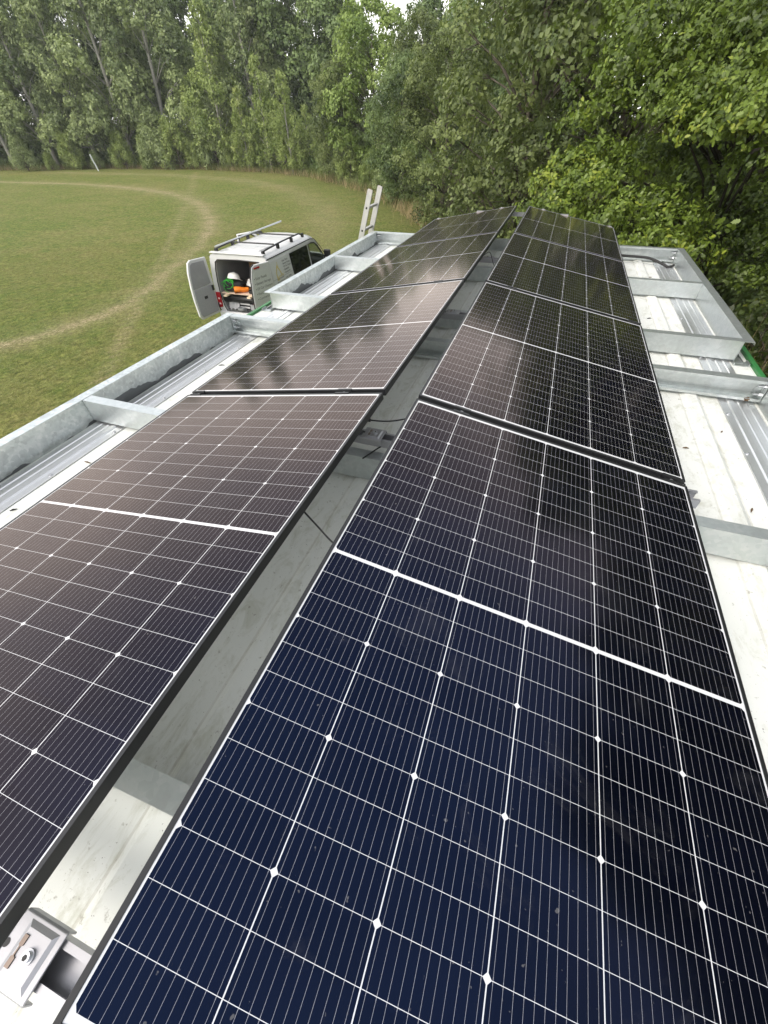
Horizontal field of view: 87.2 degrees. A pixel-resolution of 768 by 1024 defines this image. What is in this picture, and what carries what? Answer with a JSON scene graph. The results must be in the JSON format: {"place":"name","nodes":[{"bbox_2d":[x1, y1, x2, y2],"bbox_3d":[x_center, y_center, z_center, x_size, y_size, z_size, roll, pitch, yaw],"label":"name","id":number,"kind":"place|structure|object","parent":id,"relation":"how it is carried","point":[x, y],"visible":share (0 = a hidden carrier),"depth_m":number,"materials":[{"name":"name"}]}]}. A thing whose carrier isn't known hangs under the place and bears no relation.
{"place":"outdoors","nodes":[
{"label":"outdoors","id":0,"kind":"place"},
{"bbox_2d":[7,0,683,121],"label":"sky","id":1,"kind":"structure","parent":0,"point":[397,2],"materials":[{"name":"white"}]},
{"bbox_2d":[0,121,765,438],"bbox_3d":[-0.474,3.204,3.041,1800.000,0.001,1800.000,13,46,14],"label":"ground","id":2,"kind":"structure","parent":0,"point":[49,210],"depth_m":20.77,"materials":[{"name":"green plant"}]},
{"bbox_2d":[0,71,30,167],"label":"poplar tree","id":3,"kind":"object","parent":2,"relation":"on","point":[3,145],"visible":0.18,"depth_m":51.90,"materials":[{"name":"green plant"}]},
{"bbox_2d":[6,131,42,171],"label":"shrub","id":4,"kind":"object","parent":2,"relation":"on","point":[13,140],"visible":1,"depth_m":51.24,"materials":[{"name":"green plant"}]},
{"bbox_2d":[0,0,55,150],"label":"dark tree","id":5,"kind":"object","parent":2,"relation":"on","point":[28,108],"visible":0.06,"depth_m":56.93,"materials":[{"name":"green plant"}]},
{"bbox_2d":[0,0,85,168],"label":"poplar tree","id":6,"kind":"object","parent":2,"relation":"on","point":[10,66],"visible":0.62,"depth_m":49.72,"materials":[{"name":"green plant"}]},
{"bbox_2d":[42,150,58,169],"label":"shrub","id":7,"kind":"object","parent":2,"relation":"on","point":[49,159],"visible":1,"depth_m":52.31,"materials":[{"name":"green plant"}]},
{"bbox_2d":[1,0,99,151],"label":"dark tree","id":8,"kind":"object","parent":2,"relation":"on","point":[46,53],"visible":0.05,"depth_m":54.55,"materials":[{"name":"green plant"}]},
{"bbox_2d":[3,0,114,163],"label":"poplar tree","id":9,"kind":"object","parent":2,"relation":"on","point":[77,120],"visible":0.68,"depth_m":48.35,"materials":[{"name":"green plant"}]},
{"bbox_2d":[53,129,87,169],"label":"shrub","id":10,"kind":"object","parent":2,"relation":"on","point":[62,151],"visible":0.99,"depth_m":51.93,"materials":[{"name":"green plant"}]},
{"bbox_2d":[28,0,129,153],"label":"dark tree","id":11,"kind":"object","parent":2,"relation":"on","point":[80,40],"visible":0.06,"depth_m":55.35,"materials":[{"name":"green plant"}]},
{"bbox_2d":[89,149,104,168],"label":"shrub","id":12,"kind":"object","parent":2,"relation":"on","point":[97,159],"visible":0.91,"depth_m":53.00,"materials":[{"name":"green plant"}]},
{"bbox_2d":[43,0,164,164],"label":"poplar tree","id":13,"kind":"object","parent":2,"relation":"on","point":[99,109],"visible":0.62,"depth_m":47.87,"materials":[{"name":"green plant"}]},
{"bbox_2d":[69,0,174,152],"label":"dark tree","id":14,"kind":"object","parent":2,"relation":"on","point":[95,57],"visible":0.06,"depth_m":56.21,"materials":[{"name":"green plant"}]},
{"bbox_2d":[106,125,139,168],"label":"shrub","id":15,"kind":"object","parent":2,"relation":"on","point":[120,145],"visible":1,"depth_m":51.91,"materials":[{"name":"green plant"}]},
{"bbox_2d":[138,149,152,169],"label":"shrub","id":16,"kind":"object","parent":2,"relation":"on","point":[145,166],"visible":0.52,"depth_m":52.20,"materials":[{"name":"green plant"}]},
{"bbox_2d":[133,104,159,164],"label":"young tree","id":17,"kind":"object","parent":2,"relation":"on","point":[147,156],"visible":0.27,"depth_m":51.00,"materials":[{"name":"green plant"}]},
{"bbox_2d":[94,0,200,158],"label":"poplar tree","id":18,"kind":"object","parent":2,"relation":"on","point":[171,41],"visible":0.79,"depth_m":47.19,"materials":[{"name":"green plant"}]},
{"bbox_2d":[133,102,182,169],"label":"shrub","id":19,"kind":"object","parent":2,"relation":"on","point":[157,148],"visible":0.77,"depth_m":49.98,"materials":[{"name":"green plant"}]},
{"bbox_2d":[121,0,210,137],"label":"dark tree","id":20,"kind":"object","parent":2,"relation":"on","point":[152,50],"visible":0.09,"depth_m":55.04,"materials":[{"name":"green plant"}]},
{"bbox_2d":[156,110,194,168],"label":"shrub","id":21,"kind":"object","parent":2,"relation":"on","point":[171,135],"visible":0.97,"depth_m":49.93,"materials":[{"name":"green plant"}]},
{"bbox_2d":[188,139,204,168],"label":"shrub","id":22,"kind":"object","parent":2,"relation":"on","point":[195,159],"visible":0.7,"depth_m":50.68,"materials":[{"name":"green plant"}]},
{"bbox_2d":[179,81,215,162],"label":"young tree","id":23,"kind":"object","parent":2,"relation":"on","point":[183,87],"visible":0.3,"depth_m":49.42,"materials":[{"name":"green plant"}]},
{"bbox_2d":[146,0,249,145],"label":"dark tree","id":24,"kind":"object","parent":2,"relation":"on","point":[180,4],"visible":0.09,"depth_m":53.81,"materials":[{"name":"green plant"}]},
{"bbox_2d":[182,0,242,162],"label":"young tree","id":25,"kind":"object","parent":2,"relation":"on","point":[215,91],"visible":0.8,"depth_m":45.41,"materials":[{"name":"green plant"}]},
{"bbox_2d":[189,90,236,169],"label":"shrub","id":26,"kind":"object","parent":2,"relation":"on","point":[201,131],"visible":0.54,"depth_m":48.87,"materials":[{"name":"green plant"}]},
{"bbox_2d":[190,0,256,145],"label":"dark tree","id":27,"kind":"object","parent":2,"relation":"on","point":[213,8],"visible":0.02,"depth_m":50.63,"materials":[{"name":"green plant"}]},
{"bbox_2d":[220,132,241,167],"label":"shrub","id":28,"kind":"object","parent":2,"relation":"on","point":[228,155],"visible":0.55,"depth_m":49.24,"materials":[{"name":"green plant"}]},
{"bbox_2d":[0,158,471,224],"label":"rough grass","id":29,"kind":"structure","parent":2,"relation":"on","point":[213,167],"depth_m":45.15,"materials":[{"name":"green plant"}]},
{"bbox_2d":[190,0,293,139],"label":"poplar tree","id":30,"kind":"object","parent":2,"relation":"on","point":[235,22],"visible":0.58,"depth_m":45.80,"materials":[{"name":"green plant"}]},
{"bbox_2d":[229,85,260,170],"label":"young tree","id":31,"kind":"object","parent":2,"relation":"on","point":[238,121],"visible":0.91,"depth_m":46.09,"materials":[{"name":"green plant"}]},
{"bbox_2d":[236,115,263,170],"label":"shrub","id":32,"kind":"object","parent":2,"relation":"on","point":[251,150],"visible":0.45,"depth_m":47.73,"materials":[{"name":"green plant"}]},
{"bbox_2d":[186,231,330,319],"bbox_3d":[-3.551,-7.435,12.496,2.996,2.070,5.638,12,46,13],"label":"parked van","id":33,"kind":"object","parent":2,"relation":"on","point":[278,257],"visible":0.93,"depth_m":11.00,"materials":[{"name":"white paint"}]},
{"bbox_2d":[229,302,239,309],"bbox_3d":[-4.279,-5.966,11.514,0.366,0.330,0.161,12,46,13],"label":"dust sheet","id":34,"kind":"object","parent":33,"relation":"in","point":[235,305],"visible":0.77,"depth_m":11.54,"materials":[{"name":"white fabric"}]},
{"bbox_2d":[222,278,251,295],"bbox_3d":[-3.591,-6.496,11.649,1.580,0.023,1.470,12,46,13],"label":"plywood board","id":35,"kind":"object","parent":33,"relation":"on","point":[238,293],"visible":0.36,"depth_m":11.28,"materials":[{"name":"beige wood"}]},
{"bbox_2d":[224,278,245,290],"bbox_3d":[-4.166,-6.398,11.355,0.580,0.291,0.517,12,46,13],"label":"kit bag","id":36,"kind":"object","parent":35,"relation":"on","point":[241,282],"visible":0.73,"depth_m":11.21,"materials":[{"name":"green fabric"}]},
{"bbox_2d":[221,278,233,292],"bbox_3d":[-4.337,-6.305,11.191,0.392,0.343,0.172,12,46,13],"label":"green rope","id":37,"kind":"object","parent":36,"relation":"hanging from","point":[230,280],"visible":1,"depth_m":11.12,"materials":[{"name":"green fabric"}]},
{"bbox_2d":[227,272,239,279],"bbox_3d":[-4.131,-6.536,11.156,0.395,0.186,0.280,-1,29,-15],"label":"hard hat","id":38,"kind":"object","parent":36,"relation":"on","point":[232,275],"visible":1,"depth_m":11.06,"materials":[{"name":"white plastic"}]},
{"bbox_2d":[234,286,248,292],"bbox_3d":[-3.962,-6.195,11.219,0.400,0.180,0.214,-12,45,-11],"label":"orange bag","id":39,"kind":"object","parent":35,"relation":"on","point":[240,289],"visible":0.97,"depth_m":11.16,"materials":[{"name":"fabric"}]},
{"bbox_2d":[223,295,252,303],"bbox_3d":[-3.782,-5.954,11.318,1.561,0.186,0.184,12,46,13],"label":"black roll","id":40,"kind":"object","parent":33,"relation":"on","point":[237,298],"visible":0.47,"depth_m":11.33,"materials":[{"name":"plastic"}]},
{"bbox_2d":[215,220,280,246],"bbox_3d":[-3.840,-8.122,11.702,0.066,0.032,3.690,12,46,13],"label":"roof pole","id":41,"kind":"object","parent":33,"relation":"on","point":[248,233],"visible":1,"depth_m":11.56,"materials":[{"name":"metal"}]},
{"bbox_2d":[246,51,283,169],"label":"young tree","id":42,"kind":"object","parent":2,"relation":"on","point":[259,104],"visible":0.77,"depth_m":43.76,"materials":[{"name":"green plant"}]},
{"bbox_2d":[216,0,315,136],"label":"dark tree","id":43,"kind":"object","parent":2,"relation":"on","point":[288,15],"visible":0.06,"depth_m":49.44,"materials":[{"name":"green plant"}]},
{"bbox_2d":[263,145,278,167],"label":"shrub","id":44,"kind":"object","parent":2,"relation":"on","point":[265,165],"visible":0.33,"depth_m":47.67,"materials":[{"name":"green plant"}]},
{"bbox_2d":[261,94,300,170],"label":"young tree","id":45,"kind":"object","parent":2,"relation":"on","point":[272,112],"visible":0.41,"depth_m":44.82,"materials":[{"name":"green plant"}]},
{"bbox_2d":[268,67,304,170],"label":"young tree","id":46,"kind":"object","parent":2,"relation":"on","point":[283,89],"visible":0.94,"depth_m":42.27,"materials":[{"name":"green plant"}]},
{"bbox_2d":[245,0,350,151],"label":"dark tree","id":47,"kind":"object","parent":2,"relation":"on","point":[284,38],"visible":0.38,"depth_m":45.62,"materials":[{"name":"green plant"}]},
{"bbox_2d":[287,123,317,173],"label":"shrub","id":48,"kind":"object","parent":2,"relation":"on","point":[300,162],"visible":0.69,"depth_m":43.81,"materials":[{"name":"green plant"}]},
{"bbox_2d":[294,104,318,168],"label":"young tree","id":49,"kind":"object","parent":2,"relation":"on","point":[312,146],"visible":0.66,"depth_m":43.34,"materials":[{"name":"green plant"}]},
{"bbox_2d":[318,152,332,174],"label":"shrub","id":50,"kind":"object","parent":2,"relation":"on","point":[322,166],"visible":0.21,"depth_m":42.07,"materials":[{"name":"green plant"}]},
{"bbox_2d":[292,0,377,152],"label":"dark tree","id":51,"kind":"object","parent":2,"relation":"on","point":[319,12],"visible":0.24,"depth_m":43.46,"materials":[{"name":"green plant"}]},
{"bbox_2d":[305,56,369,176],"bbox_3d":[-4.067,-35.376,36.700,5.853,8.326,6.237,13,46,14],"label":"rounded tree","id":52,"kind":"object","parent":2,"relation":"on","point":[324,147],"visible":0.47,"depth_m":35.56,"materials":[{"name":"green plant"}]},
{"bbox_2d":[333,125,365,183],"bbox_3d":[-3.116,-32.490,36.743,3.498,4.180,3.738,2,44,4],"label":"shrub","id":53,"kind":"object","parent":2,"relation":"on","point":[349,161],"visible":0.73,"depth_m":36.54,"materials":[{"name":"green plant"}]},
{"bbox_2d":[316,0,419,171],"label":"light green tree","id":54,"kind":"object","parent":2,"relation":"on","point":[356,24],"visible":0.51,"depth_m":32.23,"materials":[{"name":"green plant"}]},
{"bbox_2d":[358,149,379,188],"bbox_3d":[-1.304,-29.122,34.417,2.210,2.966,2.192,32,53,29],"label":"shrub","id":55,"kind":"object","parent":2,"relation":"on","point":[362,175],"visible":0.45,"depth_m":34.17,"materials":[{"name":"green plant"}]},
{"bbox_2d":[358,185,382,238],"bbox_3d":[-0.621,-3.178,6.899,1.182,3.756,0.416,13,46,14],"label":"ladder","id":56,"kind":"object","parent":2,"relation":"on","point":[367,207],"visible":0.2,"depth_m":5.64,"materials":[{"name":"metal"}]},
{"bbox_2d":[0,90,753,308],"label":"undergrowth","id":57,"kind":"object","parent":2,"relation":"on","point":[37,152],"visible":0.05,"depth_m":54.98,"materials":[{"name":"green plant"}]},
{"bbox_2d":[369,152,393,196],"bbox_3d":[0.298,-25.864,30.673,2.365,3.460,2.755,26,50,25],"label":"shrub","id":58,"kind":"object","parent":2,"relation":"on","point":[376,179],"visible":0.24,"depth_m":30.73,"materials":[{"name":"green plant"}]},
{"bbox_2d":[0,243,767,1023],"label":"container building","id":59,"kind":"structure","parent":2,"relation":"on","point":[86,889],"depth_m":1.70,"materials":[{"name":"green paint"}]},
{"bbox_2d":[0,908,94,1009],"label":"mounting rail","id":60,"kind":"object","parent":59,"relation":"on","point":[61,975],"depth_m":0.75,"materials":[{"name":"metal"}]},
{"bbox_2d":[0,907,76,1007],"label":"mount plate","id":61,"kind":"object","parent":60,"relation":"attached to","point":[33,944],"visible":0.97,"depth_m":0.74,"materials":[{"name":"metal"}]},
{"bbox_2d":[0,312,767,815],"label":"steel frame","id":62,"kind":"object","parent":59,"relation":"on","point":[34,440],"visible":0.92,"depth_m":2.34,"materials":[{"name":"metal"}]},
{"bbox_2d":[362,446,380,458],"bbox_3d":[-0.052,-0.290,1.943,0.134,0.020,0.010,-32,52,-28],"label":"cable","id":63,"kind":"object","parent":62,"relation":"on","point":[371,452],"visible":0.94,"depth_m":1.93,"materials":[{"name":"black rubber"}]},
{"bbox_2d":[354,429,700,508],"bbox_3d":[0.078,-0.332,1.950,2.530,0.040,0.068,13,46,14],"label":"mounting rail","id":64,"kind":"object","parent":62,"relation":"on","point":[386,440],"visible":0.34,"depth_m":1.94,"materials":[{"name":"metal"}]},
{"bbox_2d":[0,393,383,947],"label":"solar panel","id":65,"kind":"object","parent":64,"relation":"on","point":[133,566],"visible":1,"depth_m":1.14,"materials":[{"name":"black glass"}]},
{"bbox_2d":[190,391,204,394],"bbox_3d":[-1.001,-0.634,2.171,0.070,0.020,0.046,6,44,21],"label":"panel clamp","id":66,"kind":"object","parent":65,"relation":"attached to","point":[199,393],"visible":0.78,"depth_m":2.17,"materials":[{"name":"metal"}]},
{"bbox_2d":[304,512,332,542],"bbox_3d":[-0.143,0.086,1.299,0.321,0.098,0.026,23,49,23],"label":"cable","id":67,"kind":"object","parent":65,"relation":"hanging from","point":[320,529],"visible":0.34,"depth_m":1.33,"materials":[{"name":"black rubber"}]},
{"bbox_2d":[334,388,351,393],"bbox_3d":[-0.186,-0.549,1.854,0.070,0.020,0.046,6,44,21],"label":"panel clamp","id":68,"kind":"object","parent":65,"relation":"attached to","point":[344,390],"visible":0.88,"depth_m":1.85,"materials":[{"name":"metal"}]},
{"bbox_2d":[360,427,386,445],"bbox_3d":[-0.052,-0.376,1.965,0.108,0.045,0.098,13,46,14],"label":"mount plate","id":69,"kind":"object","parent":64,"relation":"on","point":[372,436],"visible":0.95,"depth_m":1.94,"materials":[{"name":"metal"}]},
{"bbox_2d":[368,418,404,421],"bbox_3d":[0.041,-0.476,1.952,0.564,0.093,0.029,2,44,3],"label":"cable","id":70,"kind":"object","parent":69,"relation":"on","point":[370,420],"visible":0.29,"depth_m":1.98,"materials":[{"name":"black rubber"}]},
{"bbox_2d":[52,398,767,1023],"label":"solar panel","id":71,"kind":"object","parent":64,"relation":"on","point":[486,748],"visible":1,"depth_m":0.80,"materials":[{"name":"blue glass"}]},
{"bbox_2d":[453,405,470,415],"bbox_3d":[0.332,-0.427,1.720,0.070,0.020,0.046,20,47,7],"label":"panel clamp","id":72,"kind":"object","parent":71,"relation":"attached to","point":[462,410],"visible":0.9,"depth_m":1.72,"materials":[{"name":"metal"}]},
{"bbox_2d":[661,472,682,485],"bbox_3d":[1.151,-0.126,1.614,0.070,0.020,0.046,20,47,7],"label":"panel clamp","id":73,"kind":"object","parent":71,"relation":"attached to","point":[670,478],"visible":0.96,"depth_m":1.62,"materials":[{"name":"metal"}]},
{"bbox_2d":[440,310,465,320],"bbox_3d":[0.675,-1.530,3.164,2.440,0.040,0.068,13,46,14],"label":"mounting rail","id":74,"kind":"object","parent":59,"relation":"on","point":[461,315],"depth_m":3.18,"materials":[{"name":"metal"}]},
{"bbox_2d":[192,279,463,395],"bbox_3d":[-0.226,-1.177,2.600,1.134,0.031,1.778,6,44,21],"label":"solar panel","id":75,"kind":"object","parent":74,"relation":"on","point":[368,341],"visible":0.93,"depth_m":2.36,"materials":[{"name":"black glass"}]},
{"bbox_2d":[445,309,460,317],"bbox_3d":[0.545,-1.573,3.179,0.108,0.045,0.098,13,46,14],"label":"mount plate","id":76,"kind":"object","parent":74,"relation":"attached to","point":[451,313],"visible":0.97,"depth_m":3.16,"materials":[{"name":"metal"}]},
{"bbox_2d":[418,281,685,483],"bbox_3d":[0.971,-0.895,2.290,1.134,0.031,1.778,20,47,7],"label":"solar panel","id":77,"kind":"object","parent":74,"relation":"on","point":[575,378],"visible":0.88,"depth_m":2.04,"materials":[{"name":"black glass"}]},
{"bbox_2d":[262,231,755,366],"bbox_3d":[1.225,-2.550,4.358,4.030,0.153,3.030,13,46,14],"label":"steel frame","id":78,"kind":"object","parent":59,"relation":"on","point":[730,338],"visible":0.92,"depth_m":3.90,"materials":[{"name":"metal"}]},
{"bbox_2d":[480,257,497,262],"bbox_3d":[1.273,-2.729,4.381,2.440,0.040,0.068,13,46,14],"label":"mounting rail","id":79,"kind":"object","parent":78,"relation":"on","point":[494,260],"depth_m":4.40,"materials":[{"name":"metal"}]},
{"bbox_2d":[332,232,497,292],"bbox_3d":[0.371,-2.376,3.815,1.134,0.031,1.778,6,44,21],"label":"solar panel","id":80,"kind":"object","parent":79,"relation":"on","point":[459,258],"visible":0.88,"depth_m":3.65,"materials":[{"name":"black glass"}]},
{"bbox_2d":[483,255,493,261],"bbox_3d":[1.143,-2.773,4.396,0.108,0.045,0.098,13,46,14],"label":"mount plate","id":81,"kind":"object","parent":79,"relation":"attached to","point":[487,258],"visible":0.93,"depth_m":4.37,"materials":[{"name":"metal"}]},
{"bbox_2d":[486,233,640,324],"bbox_3d":[1.569,-2.093,3.506,1.134,0.031,1.778,20,47,7],"label":"solar panel","id":82,"kind":"object","parent":79,"relation":"on","point":[599,284],"visible":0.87,"depth_m":3.34,"materials":[{"name":"black glass"}]},
{"bbox_2d":[477,210,567,216],"bbox_3d":[1.859,-4.030,5.458,1.200,0.040,0.068,13,46,14],"label":"mounting rail","id":83,"kind":"object","parent":59,"relation":"on","point":[519,214],"visible":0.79,"depth_m":5.45,"materials":[{"name":"metal"}]},
{"bbox_2d":[398,205,516,245],"bbox_3d":[0.969,-3.574,5.031,1.134,0.031,1.778,6,44,21],"label":"solar panel","id":84,"kind":"object","parent":83,"relation":"on","point":[475,223],"visible":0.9,"depth_m":4.90,"materials":[{"name":"black glass"}]},
{"bbox_2d":[514,206,622,261],"bbox_3d":[2.166,-3.291,4.721,1.134,0.031,1.778,20,47,7],"label":"solar panel","id":85,"kind":"object","parent":83,"relation":"on","point":[573,232],"visible":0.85,"depth_m":4.59,"materials":[{"name":"black glass"}]},
{"bbox_2d":[622,254,674,267],"bbox_3d":[3.069,-3.047,4.872,0.812,0.094,0.107,19,48,20],"label":"cable","id":86,"kind":"object","parent":59,"relation":"on","point":[651,259],"visible":0.84,"depth_m":4.83,"materials":[{"name":"black rubber"}]},
{"bbox_2d":[362,49,437,203],"bbox_3d":[1.298,-24.530,26.166,5.116,7.399,4.970,15,47,16],"label":"rounded tree","id":87,"kind":"object","parent":2,"relation":"on","point":[380,113],"visible":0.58,"depth_m":25.43,"materials":[{"name":"green plant"}]},
{"bbox_2d":[372,4,457,187],"bbox_3d":[2.576,-28.080,28.298,7.106,9.495,7.171,-34,53,-29],"label":"rounded tree","id":88,"kind":"object","parent":2,"relation":"on","point":[424,23],"visible":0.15,"depth_m":25.50,"materials":[{"name":"green plant"}]},
{"bbox_2d":[390,197,459,229],"bbox_3d":[3.640,-13.322,19.324,3.690,0.784,24.389,-8,45,-7],"label":"bush","id":89,"kind":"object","parent":2,"relation":"on","point":[408,211],"depth_m":24.72,"materials":[{"name":"green plant"}]},
{"bbox_2d":[403,0,447,147],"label":"dark tree","id":90,"kind":"object","parent":2,"relation":"on","point":[433,7],"visible":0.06,"depth_m":35.70,"materials":[{"name":"green plant"}]},
{"bbox_2d":[387,19,498,227],"bbox_3d":[3.080,-17.567,19.023,5.533,7.386,5.192,28,51,26],"label":"rounded tree","id":91,"kind":"object","parent":2,"relation":"on","point":[415,109],"visible":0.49,"depth_m":18.30,"materials":[{"name":"green plant"}]},
{"bbox_2d":[398,3,513,207],"bbox_3d":[4.060,-21.279,22.130,5.768,8.341,5.602,-32,52,-28],"label":"rounded tree","id":92,"kind":"object","parent":2,"relation":"on","point":[497,95],"visible":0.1,"depth_m":20.92,"materials":[{"name":"green plant"}]},
{"bbox_2d":[443,0,490,29],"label":"dark tree","id":93,"kind":"object","parent":2,"relation":"on","point":[472,3],"visible":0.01,"depth_m":30.69,"materials":[{"name":"green plant"}]},
{"bbox_2d":[438,0,552,158],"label":"dark tree","id":94,"kind":"object","parent":2,"relation":"on","point":[463,4],"depth_m":27.52,"materials":[{"name":"green plant"}]},
{"bbox_2d":[423,0,638,238],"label":"willow tree","id":95,"kind":"object","parent":2,"relation":"on","point":[477,182],"visible":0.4,"depth_m":11.78,"materials":[{"name":"green plant"}]},
{"bbox_2d":[488,0,602,154],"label":"dark tree","id":96,"kind":"object","parent":2,"relation":"on","point":[521,64],"depth_m":23.87,"materials":[{"name":"green plant"}]},
{"bbox_2d":[471,0,765,245],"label":"broad tree","id":97,"kind":"object","parent":2,"relation":"on","point":[582,31],"visible":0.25,"depth_m":10.36,"materials":[{"name":"green plant"}]},
{"bbox_2d":[512,0,767,322],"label":"oak tree","id":98,"kind":"object","parent":2,"relation":"on","point":[727,24],"visible":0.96,"depth_m":6.20,"materials":[{"name":"green plant"}]},
{"bbox_2d":[647,34,767,332],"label":"tall side tree","id":99,"kind":"object","parent":2,"relation":"on","point":[728,294],"visible":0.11,"depth_m":9.33,"materials":[{"name":"green plant"}]},
{"bbox_2d":[729,282,767,373],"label":"bramble bush","id":100,"kind":"object","parent":2,"relation":"on","point":[760,319],"visible":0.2,"depth_m":6.53,"materials":[{"name":"green plant"}]},
{"bbox_2d":[736,296,767,372],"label":"bramble bush","id":101,"kind":"object","parent":2,"relation":"on","point":[755,338],"visible":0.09,"depth_m":5.74,"materials":[{"name":"green plant"}]},
{"bbox_2d":[744,313,767,373],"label":"bramble bush","id":102,"kind":"object","parent":2,"relation":"on","point":[753,323],"visible":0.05,"depth_m":6.61,"materials":[{"name":"green plant"}]},
{"bbox_2d":[753,348,767,372],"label":"bramble bush","id":103,"kind":"object","parent":2,"relation":"on","point":[757,358],"visible":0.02,"depth_m":4.54,"materials":[{"name":"green plant"}]},
{"bbox_2d":[757,357,767,377],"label":"bramble bush","id":104,"kind":"object","parent":2,"relation":"on","point":[759,364],"visible":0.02,"depth_m":5.20,"materials":[{"name":"green plant"}]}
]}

